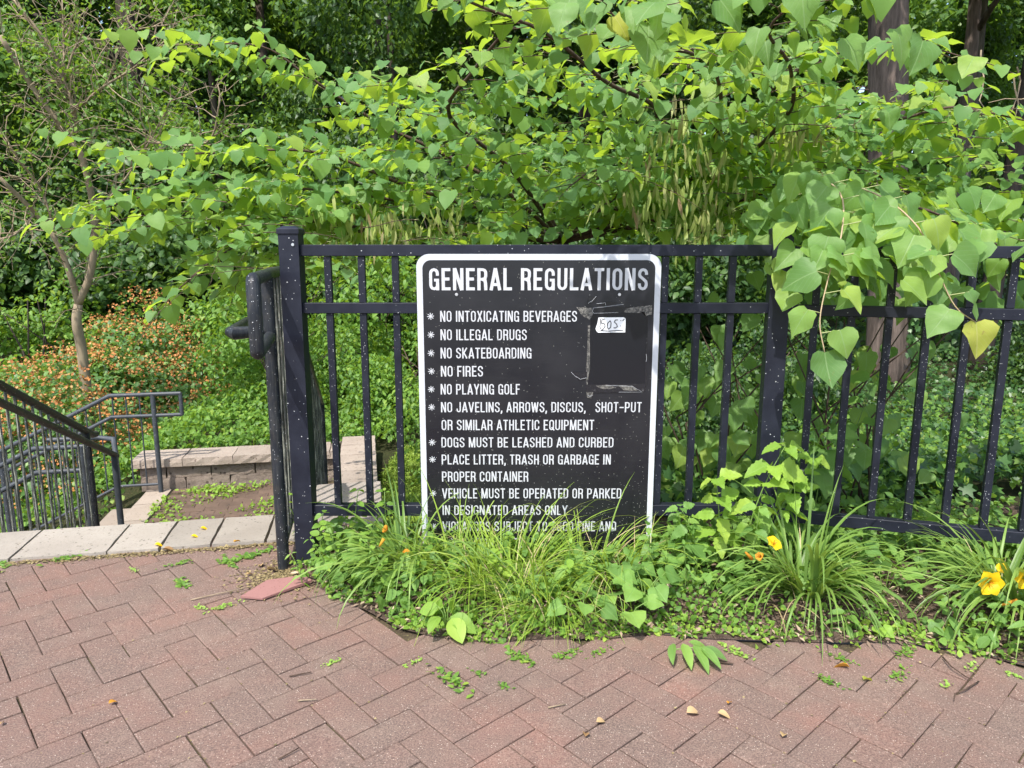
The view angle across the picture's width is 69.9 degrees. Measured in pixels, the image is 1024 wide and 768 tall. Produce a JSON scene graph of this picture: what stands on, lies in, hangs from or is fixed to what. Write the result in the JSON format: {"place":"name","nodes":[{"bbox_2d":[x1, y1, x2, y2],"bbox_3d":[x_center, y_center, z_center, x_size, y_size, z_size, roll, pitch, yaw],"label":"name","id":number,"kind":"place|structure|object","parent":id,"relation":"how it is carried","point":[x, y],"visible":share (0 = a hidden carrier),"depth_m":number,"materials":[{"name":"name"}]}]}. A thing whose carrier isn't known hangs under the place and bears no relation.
{"place":"outdoors","nodes":[
{"label":"outdoors","id":0,"kind":"place"},
{"bbox_2d":[0,538,1023,767],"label":"brick pavement","id":1,"kind":"structure","parent":0,"point":[71,661],"depth_m":2.10,"materials":[{"name":"red brick"}]},
{"bbox_2d":[0,541,316,605],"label":"sand crumbs","id":2,"kind":"object","parent":1,"relation":"on","point":[276,574],"visible":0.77,"depth_m":2.98,"materials":[{"name":"beige sand"}]},
{"bbox_2d":[241,576,311,599],"bbox_3d":[-0.890,0.756,2.736,0.120,0.012,0.248,10,15,44],"label":"loose brick","id":3,"kind":"object","parent":1,"relation":"on","point":[266,589],"visible":0.94,"depth_m":2.72,"materials":[{"name":"red brick"}]},
{"bbox_2d":[668,640,726,673],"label":"fallen sprig","id":4,"kind":"object","parent":1,"relation":"on","point":[703,653],"visible":1,"depth_m":2.23,"materials":[{"name":"green plant"}]},
{"bbox_2d":[388,606,1023,664],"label":"ground cover plants","id":5,"kind":"object","parent":1,"relation":"on","point":[758,637],"visible":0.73,"depth_m":2.41,"materials":[{"name":"green plant"}]},
{"bbox_2d":[0,143,1023,530],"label":"terrain","id":6,"kind":"structure","parent":0,"point":[384,453],"depth_m":8.35,"materials":[{"name":"green plant"}]},
{"bbox_2d":[0,124,83,320],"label":"woodland shrub","id":7,"kind":"object","parent":6,"relation":"on","point":[4,275],"visible":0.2,"depth_m":12.78,"materials":[{"name":"green plant"}]},
{"bbox_2d":[0,278,131,402],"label":"woodland shrub","id":8,"kind":"object","parent":6,"relation":"on","point":[26,341],"visible":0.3,"depth_m":11.61,"materials":[{"name":"green plant"}]},
{"bbox_2d":[0,0,142,304],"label":"woodland tree","id":9,"kind":"object","parent":6,"relation":"on","point":[6,70],"visible":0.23,"depth_m":12.59,"materials":[{"name":"green plant"}]},
{"bbox_2d":[0,0,144,201],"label":"woodland tree","id":10,"kind":"object","parent":6,"relation":"on","point":[93,13],"visible":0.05,"depth_m":16.91,"materials":[{"name":"green plant"}]},
{"bbox_2d":[18,0,147,223],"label":"woodland tree","id":11,"kind":"object","parent":6,"relation":"on","point":[117,8],"visible":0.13,"depth_m":14.88,"materials":[{"name":"brown plant"}]},
{"bbox_2d":[12,110,195,239],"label":"woodland shrub","id":12,"kind":"object","parent":6,"relation":"on","point":[74,158],"visible":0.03,"depth_m":15.71,"materials":[{"name":"green plant"}]},
{"bbox_2d":[0,125,222,318],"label":"woodland shrub","id":13,"kind":"object","parent":6,"relation":"on","point":[151,258],"visible":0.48,"depth_m":12.29,"materials":[{"name":"green plant"}]},
{"bbox_2d":[0,369,228,532],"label":"bank weeds","id":14,"kind":"object","parent":6,"relation":"on","point":[99,469],"visible":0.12,"depth_m":7.53,"materials":[{"name":"green plant"}]},
{"bbox_2d":[0,284,235,527],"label":"berry shrub","id":15,"kind":"object","parent":6,"relation":"on","point":[75,399],"visible":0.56,"depth_m":9.46,"materials":[{"name":"green plant"}]},
{"bbox_2d":[0,0,267,462],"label":"slim tree","id":16,"kind":"object","parent":6,"relation":"on","point":[79,297],"visible":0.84,"depth_m":7.26,"materials":[{"name":"green plant"}]},
{"bbox_2d":[100,489,171,525],"bbox_3d":[-4.450,2.160,5.897,2.863,1.882,2.086,-2,11,-11],"label":"stair flight","id":17,"kind":"object","parent":6,"relation":"on","point":[138,511],"visible":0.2,"depth_m":6.58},
{"bbox_2d":[0,444,90,531],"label":"stair railing","id":18,"kind":"object","parent":17,"relation":"on","point":[17,457],"visible":0.31,"depth_m":5.09,"materials":[{"name":"black metal"}]},
{"bbox_2d":[0,380,123,532],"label":"stair railing","id":19,"kind":"object","parent":17,"relation":"on","point":[85,438],"visible":0.7,"depth_m":4.47,"materials":[{"name":"black metal"}]},
{"bbox_2d":[0,391,183,531],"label":"stair railing","id":20,"kind":"object","parent":17,"relation":"on","point":[154,415],"visible":0.77,"depth_m":6.72,"materials":[{"name":"black metal"}]},
{"bbox_2d":[78,317,200,407],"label":"woodland shrub","id":21,"kind":"object","parent":6,"relation":"on","point":[118,383],"visible":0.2,"depth_m":10.37,"materials":[{"name":"green plant"}]},
{"bbox_2d":[2,0,285,200],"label":"woodland tree","id":22,"kind":"object","parent":6,"relation":"on","point":[106,17],"visible":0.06,"depth_m":18.63,"materials":[{"name":"green plant"}]},
{"bbox_2d":[65,0,338,287],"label":"woodland tree","id":23,"kind":"object","parent":6,"relation":"on","point":[227,15],"visible":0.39,"depth_m":13.06,"materials":[{"name":"green plant"}]},
{"bbox_2d":[0,304,406,531],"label":"bank weeds","id":24,"kind":"object","parent":6,"relation":"on","point":[211,417],"visible":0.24,"depth_m":7.99,"materials":[{"name":"green plant"}]},
{"bbox_2d":[131,441,340,491],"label":"block wall","id":25,"kind":"structure","parent":6,"relation":"on","point":[186,468],"depth_m":7.08,"materials":[{"name":"stone"}]},
{"bbox_2d":[147,481,333,523],"bbox_3d":[-2.265,1.304,6.172,1.583,0.306,2.086,-2,11,-11],"label":"stair landing","id":26,"kind":"object","parent":6,"relation":"on","point":[225,506],"visible":0.25,"depth_m":6.57,"materials":[{"name":"soil"}]},
{"bbox_2d":[140,479,274,521],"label":"landing weeds","id":27,"kind":"object","parent":26,"relation":"on","point":[193,489],"visible":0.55,"depth_m":6.67,"materials":[{"name":"green plant"}]},
{"bbox_2d":[225,266,327,571],"bbox_3d":[-1.177,0.467,3.931,0.195,2.202,3.147,-2,11,-11],"label":"stair railing","id":28,"kind":"object","parent":26,"relation":"on","point":[260,326],"visible":0.62,"depth_m":2.83,"materials":[{"name":"metal"}]},
{"bbox_2d":[144,0,356,110],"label":"woodland tree","id":29,"kind":"object","parent":6,"relation":"on","point":[287,25],"visible":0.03,"depth_m":23.68,"materials":[{"name":"green plant"}]},
{"bbox_2d":[111,0,394,183],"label":"woodland tree","id":30,"kind":"object","parent":6,"relation":"on","point":[261,8],"visible":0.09,"depth_m":18.37,"materials":[{"name":"green plant"}]},
{"bbox_2d":[185,314,356,423],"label":"leafy bush","id":31,"kind":"object","parent":6,"relation":"on","point":[260,396],"visible":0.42,"depth_m":8.89,"materials":[{"name":"green plant"}]},
{"bbox_2d":[174,256,372,373],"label":"leafy bush","id":32,"kind":"object","parent":6,"relation":"on","point":[215,320],"visible":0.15,"depth_m":10.53,"materials":[{"name":"green plant"}]},
{"bbox_2d":[193,193,400,339],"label":"woodland shrub","id":33,"kind":"object","parent":6,"relation":"on","point":[264,250],"visible":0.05,"depth_m":12.16,"materials":[{"name":"green plant"}]},
{"bbox_2d":[218,0,476,184],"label":"woodland tree","id":34,"kind":"object","parent":6,"relation":"on","point":[273,19],"visible":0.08,"depth_m":22.31,"materials":[{"name":"green plant"}]},
{"bbox_2d":[316,435,383,532],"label":"side retaining wall","id":35,"kind":"structure","parent":6,"relation":"on","point":[352,456],"depth_m":6.19,"materials":[{"name":"stone"}]},
{"bbox_2d":[0,515,294,561],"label":"stair coping","id":36,"kind":"object","parent":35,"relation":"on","point":[93,540],"visible":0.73,"depth_m":3.20,"materials":[{"name":"stone"}]},
{"bbox_2d":[310,324,406,415],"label":"leafy bush","id":37,"kind":"object","parent":6,"relation":"on","point":[343,393],"visible":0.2,"depth_m":9.37,"materials":[{"name":"green plant"}]},
{"bbox_2d":[308,241,418,376],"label":"leafy bush","id":38,"kind":"object","parent":6,"relation":"on","point":[384,343],"visible":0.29,"depth_m":10.88,"materials":[{"name":"green plant"}]},
{"bbox_2d":[337,322,419,428],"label":"leafy bush","id":39,"kind":"object","parent":6,"relation":"on","point":[383,384],"visible":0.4,"depth_m":8.30,"materials":[{"name":"green plant"}]},
{"bbox_2d":[261,0,505,320],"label":"woodland tree","id":40,"kind":"object","parent":6,"relation":"on","point":[389,12],"visible":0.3,"depth_m":12.31,"materials":[{"name":"green plant"}]},
{"bbox_2d":[378,443,421,526],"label":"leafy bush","id":41,"kind":"object","parent":6,"relation":"on","point":[391,473],"visible":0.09,"depth_m":6.69,"materials":[{"name":"green plant"}]},
{"bbox_2d":[381,447,421,526],"bbox_3d":[-0.562,0.693,5.890,1.148,0.783,4.354,-1,10,-5],"label":"lawn clover","id":42,"kind":"object","parent":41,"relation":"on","point":[412,521],"visible":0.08,"depth_m":6.46,"materials":[{"name":"green plant"}]},
{"bbox_2d":[380,388,420,484],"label":"leafy bush","id":43,"kind":"object","parent":6,"relation":"on","point":[416,424],"visible":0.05,"depth_m":6.37,"materials":[{"name":"green plant"}]},
{"bbox_2d":[305,2,531,155],"bbox_3d":[-3.903,-14.614,28.266,9.668,13.299,11.878,-10,15,-44],"label":"woodland tree","id":44,"kind":"object","parent":6,"relation":"on","point":[437,76],"visible":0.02,"depth_m":28.14,"materials":[{"name":"green plant"}]},
{"bbox_2d":[354,154,521,336],"bbox_3d":[-1.420,-2.345,13.319,4.163,3.520,4.039,0,10,0],"label":"woodland shrub","id":45,"kind":"object","parent":6,"relation":"on","point":[474,218],"visible":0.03,"depth_m":12.82,"materials":[{"name":"green plant"}]},
{"bbox_2d":[303,0,602,168],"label":"woodland tree","id":46,"kind":"object","parent":6,"relation":"on","point":[460,26],"visible":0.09,"depth_m":20.19,"materials":[{"name":"green plant"}]},
{"bbox_2d":[0,171,1023,361],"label":"forest floor plants","id":47,"kind":"object","parent":6,"relation":"on","point":[954,336],"visible":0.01,"depth_m":13.32,"materials":[{"name":"green plant"}]},
{"bbox_2d":[7,0,1021,177],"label":"wood","id":48,"kind":"object","parent":6,"relation":"on","point":[844,32],"depth_m":35.70,"materials":[{"name":"green plant"}]},
{"bbox_2d":[19,0,1023,387],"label":"redbud tree","id":49,"kind":"object","parent":6,"relation":"on","point":[835,210],"visible":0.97,"depth_m":3.36,"materials":[{"name":"green plant"}]},
{"bbox_2d":[447,112,618,244],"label":"woodland shrub","id":50,"kind":"object","parent":6,"relation":"on","point":[516,130],"visible":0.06,"depth_m":15.97,"materials":[{"name":"green plant"}]},
{"bbox_2d":[446,0,747,215],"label":"woodland tree","id":51,"kind":"object","parent":6,"relation":"on","point":[703,20],"visible":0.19,"depth_m":18.06,"materials":[{"name":"green plant"}]},
{"bbox_2d":[504,176,704,353],"bbox_3d":[1.178,-1.824,12.921,3.882,3.552,4.302,-5,11,-25],"label":"woodland shrub","id":52,"kind":"object","parent":6,"relation":"on","point":[683,326],"visible":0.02,"depth_m":12.21,"materials":[{"name":"green plant"}]},
{"bbox_2d":[276,226,1023,564],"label":"metal fence","id":53,"kind":"object","parent":6,"relation":"on","point":[296,304],"visible":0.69,"depth_m":2.77,"materials":[{"name":"black metal"}]},
{"bbox_2d":[416,254,660,553],"bbox_3d":[0.100,0.117,2.830,0.914,1.220,0.009,0,10,0],"label":"regulations sign","id":54,"kind":"object","parent":53,"relation":"attached to","point":[535,386],"visible":0.88,"depth_m":2.81,"materials":[{"name":"black metal"}]},
{"bbox_2d":[596,317,625,332],"bbox_3d":[0.372,-0.223,2.766,0.113,0.058,0.001,0,10,0],"label":"paper label","id":55,"kind":"object","parent":54,"relation":"attached to","point":[609,324],"visible":1,"depth_m":2.77,"materials":[{"name":"white paper"}]},
{"bbox_2d":[290,505,1023,664],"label":"planting bed","id":56,"kind":"object","parent":6,"relation":"on","point":[836,636],"visible":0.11,"depth_m":2.52,"materials":[{"name":"soil"}]},
{"bbox_2d":[315,538,362,571],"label":"violet plant","id":57,"kind":"object","parent":56,"relation":"on","point":[326,561],"visible":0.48,"depth_m":2.74,"materials":[{"name":"green plant"}]},
{"bbox_2d":[356,555,410,580],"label":"violet plant","id":58,"kind":"object","parent":56,"relation":"on","point":[387,574],"visible":0.65,"depth_m":2.65,"materials":[{"name":"green plant"}]},
{"bbox_2d":[275,459,522,625],"bbox_3d":[-0.384,0.625,2.718,0.919,0.578,0.826,0,10,0],"label":"daylily","id":59,"kind":"object","parent":56,"relation":"on","point":[389,543],"visible":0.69,"depth_m":2.68,"materials":[{"name":"green plant"}]},
{"bbox_2d":[318,463,563,644],"bbox_3d":[-0.229,0.610,2.704,0.862,0.565,0.922,0,10,0],"label":"grass tuft","id":60,"kind":"object","parent":56,"relation":"on","point":[465,538],"visible":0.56,"depth_m":2.62,"materials":[{"name":"green plant"}]},
{"bbox_2d":[419,598,476,643],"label":"broad leaf seedling","id":61,"kind":"object","parent":56,"relation":"on","point":[456,630],"visible":0.97,"depth_m":2.39,"materials":[{"name":"green plant"}]},
{"bbox_2d":[391,483,645,643],"bbox_3d":[0.009,0.645,2.644,0.946,0.526,0.952,4,11,20],"label":"grass tuft","id":62,"kind":"object","parent":56,"relation":"on","point":[532,567],"visible":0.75,"depth_m":2.63,"materials":[{"name":"green plant"}]},
{"bbox_2d":[454,534,624,662],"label":"grass tuft","id":63,"kind":"object","parent":56,"relation":"on","point":[508,607],"visible":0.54,"depth_m":2.42,"materials":[{"name":"green plant"}]},
{"bbox_2d":[547,591,617,629],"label":"violet plant","id":64,"kind":"object","parent":56,"relation":"on","point":[608,610],"visible":0.99,"depth_m":2.39,"materials":[{"name":"green plant"}]},
{"bbox_2d":[296,524,906,643],"bbox_3d":[0.219,0.708,2.752,2.186,0.155,0.850,0,10,0],"label":"chickweed cover","id":65,"kind":"object","parent":56,"relation":"on","point":[675,595],"visible":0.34,"depth_m":2.51,"materials":[{"name":"green plant"}]},
{"bbox_2d":[572,561,637,607],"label":"violet plant","id":66,"kind":"object","parent":56,"relation":"on","point":[628,575],"visible":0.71,"depth_m":2.53,"materials":[{"name":"green plant"}]},
{"bbox_2d":[487,475,735,634],"bbox_3d":[0.353,0.598,2.717,0.919,0.453,0.864,0,10,0],"label":"grass tuft","id":67,"kind":"object","parent":56,"relation":"on","point":[605,546],"visible":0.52,"depth_m":2.74,"materials":[{"name":"green plant"}]},
{"bbox_2d":[597,546,655,577],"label":"violet plant","id":68,"kind":"object","parent":56,"relation":"on","point":[615,569],"visible":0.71,"depth_m":2.63,"materials":[{"name":"green plant"}]},
{"bbox_2d":[596,589,663,627],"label":"violet plant","id":69,"kind":"object","parent":56,"relation":"on","point":[637,618],"visible":0.91,"depth_m":2.42,"materials":[{"name":"green plant"}]},
{"bbox_2d":[613,564,680,609],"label":"violet plant","id":70,"kind":"object","parent":56,"relation":"on","point":[633,593],"visible":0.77,"depth_m":2.47,"materials":[{"name":"green plant"}]},
{"bbox_2d":[288,522,1023,661],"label":"mulch chips","id":71,"kind":"object","parent":56,"relation":"on","point":[806,631],"visible":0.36,"depth_m":2.48,"materials":[{"name":"brown wood"}]},
{"bbox_2d":[314,486,1023,659],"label":"leafy bed cover","id":72,"kind":"object","parent":56,"relation":"on","point":[894,509],"visible":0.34,"depth_m":2.77,"materials":[{"name":"green plant"}]},
{"bbox_2d":[641,534,711,568],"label":"violet plant","id":73,"kind":"object","parent":56,"relation":"on","point":[699,550],"visible":0.6,"depth_m":2.73,"materials":[{"name":"green plant"}]},
{"bbox_2d":[665,501,706,570],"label":"serrated weed","id":74,"kind":"object","parent":56,"relation":"on","point":[680,530],"visible":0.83,"depth_m":2.72,"materials":[{"name":"green plant"}]},
{"bbox_2d":[685,468,742,569],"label":"serrated weed","id":75,"kind":"object","parent":56,"relation":"on","point":[728,494],"visible":0.97,"depth_m":2.70,"materials":[{"name":"green plant"}]},
{"bbox_2d":[735,502,777,574],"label":"serrated weed","id":76,"kind":"object","parent":56,"relation":"on","point":[763,510],"visible":0.75,"depth_m":2.62,"materials":[{"name":"green plant"}]},
{"bbox_2d":[728,440,805,559],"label":"serrated weed","id":77,"kind":"object","parent":56,"relation":"on","point":[784,468],"visible":0.88,"depth_m":2.65,"materials":[{"name":"green plant"}]},
{"bbox_2d":[764,451,829,562],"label":"serrated weed","id":78,"kind":"object","parent":56,"relation":"on","point":[789,497],"visible":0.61,"depth_m":2.72,"materials":[{"name":"green plant"}]},
{"bbox_2d":[694,436,947,660],"bbox_3d":[1.037,0.575,2.566,0.786,0.745,0.877,0,10,0],"label":"daylily","id":79,"kind":"object","parent":56,"relation":"on","point":[785,569],"visible":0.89,"depth_m":2.54,"materials":[{"name":"green plant"}]},
{"bbox_2d":[798,423,858,503],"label":"catalpa seedling","id":80,"kind":"object","parent":56,"relation":"on","point":[824,480],"visible":0.62,"depth_m":3.01,"materials":[{"name":"green plant"}]},
{"bbox_2d":[823,608,859,639],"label":"narrow leaf weed","id":81,"kind":"object","parent":56,"relation":"on","point":[849,617],"visible":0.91,"depth_m":2.40,"materials":[{"name":"green plant"}]},
{"bbox_2d":[787,286,968,510],"bbox_3d":[1.741,0.132,3.556,0.894,1.233,0.832,0,10,0],"label":"leaf sapling","id":82,"kind":"object","parent":56,"relation":"on","point":[866,357],"visible":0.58,"depth_m":3.60,"materials":[{"name":"green plant"}]},
{"bbox_2d":[850,557,924,595],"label":"violet plant","id":83,"kind":"object","parent":56,"relation":"on","point":[913,586],"visible":0.71,"depth_m":2.55,"materials":[{"name":"green plant"}]},
{"bbox_2d":[934,584,967,636],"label":"narrow leaf weed","id":84,"kind":"object","parent":56,"relation":"on","point":[942,604],"visible":0.92,"depth_m":2.35,"materials":[{"name":"green plant"}]},
{"bbox_2d":[885,501,1023,662],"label":"daylily","id":85,"kind":"object","parent":56,"relation":"on","point":[1001,579],"visible":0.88,"depth_m":2.46,"materials":[{"name":"green plant"}]},
{"bbox_2d":[530,0,789,152],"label":"woodland tree","id":86,"kind":"object","parent":6,"relation":"on","point":[750,14],"visible":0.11,"depth_m":22.04,"materials":[{"name":"green plant"}]},
{"bbox_2d":[663,339,787,454],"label":"leafy bush","id":87,"kind":"object","parent":6,"relation":"on","point":[705,357],"visible":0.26,"depth_m":6.92,"materials":[{"name":"green plant"}]},
{"bbox_2d":[634,0,846,165],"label":"woodland tree","id":88,"kind":"object","parent":6,"relation":"on","point":[783,38],"visible":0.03,"depth_m":23.29,"materials":[{"name":"green plant"}]},
{"bbox_2d":[646,190,849,355],"bbox_3d":[3.624,-2.062,13.025,4.163,3.520,4.039,-3,11,-15],"label":"woodland shrub","id":89,"kind":"object","parent":6,"relation":"on","point":[714,278],"visible":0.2,"depth_m":11.76,"materials":[{"name":"green plant"}]},
{"bbox_2d":[662,256,834,505],"bbox_3d":[1.073,0.181,3.899,1.274,1.735,1.187,0,10,0],"label":"leaf sapling","id":90,"kind":"object","parent":6,"relation":"on","point":[745,411],"visible":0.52,"depth_m":3.80,"materials":[{"name":"green plant"}]},
{"bbox_2d":[669,2,862,116],"bbox_3d":[10.007,-15.241,30.834,10.418,13.548,9.954,0,10,0],"label":"woodland tree","id":91,"kind":"object","parent":6,"relation":"on","point":[752,23],"visible":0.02,"depth_m":28.01,"materials":[{"name":"green plant"}]},
{"bbox_2d":[702,314,867,424],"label":"leafy bush","id":92,"kind":"object","parent":6,"relation":"on","point":[819,388],"visible":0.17,"depth_m":8.61,"materials":[{"name":"green plant"}]},
{"bbox_2d":[652,339,1023,521],"bbox_3d":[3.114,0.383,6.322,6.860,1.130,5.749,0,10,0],"label":"green undergrowth","id":93,"kind":"object","parent":6,"relation":"on","point":[973,457],"visible":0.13,"depth_m":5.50,"materials":[{"name":"green plant"}]},
{"bbox_2d":[837,370,895,467],"bbox_3d":[1.560,0.348,3.292,0.262,0.828,0.170,6,12,28],"label":"damaged leaf sapling","id":94,"kind":"object","parent":6,"relation":"on","point":[860,376],"visible":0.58,"depth_m":3.25,"materials":[{"name":"green plant"}]},
{"bbox_2d":[753,0,1010,168],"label":"woodland tree","id":95,"kind":"object","parent":6,"relation":"on","point":[932,12],"visible":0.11,"depth_m":21.16,"materials":[{"name":"green plant"}]},
{"bbox_2d":[866,0,920,392],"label":"tree trunk","id":96,"kind":"object","parent":6,"relation":"on","point":[883,77],"visible":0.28,"depth_m":10.35,"materials":[{"name":"brown plant"}]},
{"bbox_2d":[824,0,1023,167],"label":"woodland tree","id":97,"kind":"object","parent":6,"relation":"on","point":[1019,7],"visible":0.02,"depth_m":25.47,"materials":[{"name":"green plant"}]},
{"bbox_2d":[909,0,988,306],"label":"woodland tree","id":98,"kind":"object","parent":6,"relation":"on","point":[984,8],"visible":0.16,"depth_m":14.21,"materials":[{"name":"brown plant"}]},
{"bbox_2d":[930,0,998,340],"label":"woodland tree","id":99,"kind":"object","parent":6,"relation":"on","point":[975,23],"visible":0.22,"depth_m":13.05,"materials":[{"name":"brown plant"}]},
{"bbox_2d":[908,4,1023,285],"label":"woodland tree","id":100,"kind":"object","parent":6,"relation":"on","point":[995,47],"visible":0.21,"depth_m":15.19,"materials":[{"name":"green plant"}]},
{"bbox_2d":[948,0,1023,184],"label":"woodland tree","id":101,"kind":"object","parent":6,"relation":"on","point":[1020,48],"visible":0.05,"depth_m":23.90,"materials":[{"name":"green plant"}]},
{"bbox_2d":[967,57,1023,370],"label":"woodland tree","id":102,"kind":"object","parent":6,"relation":"on","point":[1019,148],"visible":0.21,"depth_m":11.60,"materials":[{"name":"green plant"}]},
{"bbox_2d":[977,299,1023,395],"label":"woodland shrub","id":103,"kind":"object","parent":6,"relation":"on","point":[1016,362],"visible":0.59,"depth_m":10.80,"materials":[{"name":"green plant"}]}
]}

